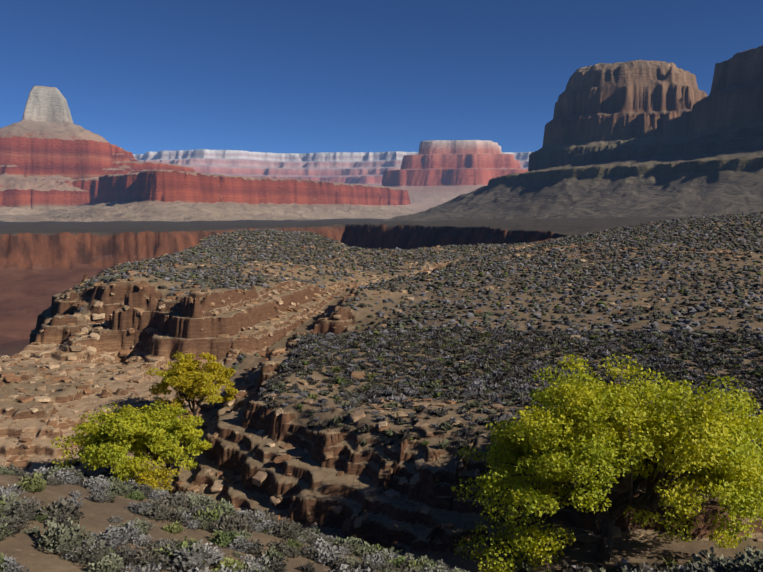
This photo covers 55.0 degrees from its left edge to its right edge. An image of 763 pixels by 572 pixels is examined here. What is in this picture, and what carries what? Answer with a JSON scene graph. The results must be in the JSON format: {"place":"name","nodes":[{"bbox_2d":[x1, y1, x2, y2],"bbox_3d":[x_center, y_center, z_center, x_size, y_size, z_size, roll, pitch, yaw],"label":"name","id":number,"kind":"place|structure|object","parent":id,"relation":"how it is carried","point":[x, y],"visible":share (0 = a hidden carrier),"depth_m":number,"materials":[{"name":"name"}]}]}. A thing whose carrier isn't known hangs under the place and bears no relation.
{"place":"outdoors","nodes":[
{"label":"outdoors","id":0,"kind":"place"},
{"bbox_2d":[133,149,531,185],"bbox_3d":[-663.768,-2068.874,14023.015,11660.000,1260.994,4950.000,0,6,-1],"label":"rim","id":1,"kind":"object","parent":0,"point":[367,168],"visible":0.19,"depth_m":15195.38,"materials":[{"name":"stone"}]},
{"bbox_2d":[0,216,762,571],"bbox_3d":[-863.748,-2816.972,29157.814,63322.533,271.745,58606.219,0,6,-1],"label":"ground","id":2,"kind":"structure","parent":0,"point":[44,266],"depth_m":123.46,"materials":[{"name":"brown soil"}]},
{"bbox_2d":[50,401,194,484],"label":"cottonwood","id":3,"kind":"object","parent":2,"relation":"on","point":[97,448],"visible":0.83,"depth_m":85.50,"materials":[{"name":"green plant"}]},
{"bbox_2d":[135,466,180,490],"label":"cottonwood","id":4,"kind":"object","parent":2,"relation":"on","point":[145,475],"visible":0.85,"depth_m":81.37,"materials":[{"name":"yellow plant"}]},
{"bbox_2d":[112,406,211,493],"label":"cottonwood","id":5,"kind":"object","parent":2,"relation":"on","point":[190,447],"visible":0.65,"depth_m":87.33,"materials":[{"name":"green plant"}]},
{"bbox_2d":[145,351,238,427],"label":"tree","id":6,"kind":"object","parent":2,"relation":"on","point":[184,377],"visible":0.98,"depth_m":109.91,"materials":[{"name":"yellow plant"}]},
{"bbox_2d":[0,86,419,221],"bbox_3d":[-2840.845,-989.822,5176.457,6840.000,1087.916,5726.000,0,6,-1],"label":"butte","id":7,"kind":"object","parent":2,"relation":"on","point":[57,164],"visible":0.71,"depth_m":5434.85,"materials":[{"name":"red stone"}]},
{"bbox_2d":[0,214,762,559],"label":"boulders","id":8,"kind":"object","parent":2,"relation":"on","point":[260,478],"visible":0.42,"depth_m":132.02,"materials":[{"name":"stone"}]},
{"bbox_2d":[0,463,762,571],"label":"brush","id":9,"kind":"object","parent":2,"relation":"on","point":[423,564],"depth_m":24.70,"materials":[{"name":"plant"}]},
{"bbox_2d":[16,326,762,571],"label":"brush","id":10,"kind":"object","parent":2,"relation":"on","point":[470,386],"depth_m":111.91,"materials":[{"name":"plant"}]},
{"bbox_2d":[69,211,762,369],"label":"brush","id":11,"kind":"object","parent":2,"relation":"on","point":[612,236],"visible":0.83,"depth_m":235.19,"materials":[{"name":"plant"}]},
{"bbox_2d":[382,140,527,211],"bbox_3d":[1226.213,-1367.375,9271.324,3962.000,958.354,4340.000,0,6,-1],"label":"red butte","id":12,"kind":"object","parent":2,"relation":"on","point":[433,173],"visible":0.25,"depth_m":8994.64,"materials":[{"name":"red stone"}]},
{"bbox_2d":[383,45,762,221],"bbox_3d":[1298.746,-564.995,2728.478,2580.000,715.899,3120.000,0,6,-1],"label":"butte","id":13,"kind":"object","parent":2,"relation":"on","point":[651,138],"visible":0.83,"depth_m":2435.57,"materials":[{"name":"brown stone"}]},
{"bbox_2d":[451,354,762,571],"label":"cottonwood","id":14,"kind":"object","parent":2,"relation":"on","point":[702,449],"visible":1,"depth_m":57.08,"materials":[{"name":"green plant"}]},
{"bbox_2d":[0,0,762,153],"label":"sky","id":15,"kind":"structure","parent":0,"point":[142,76],"materials":[{"name":"blue"}]}
]}

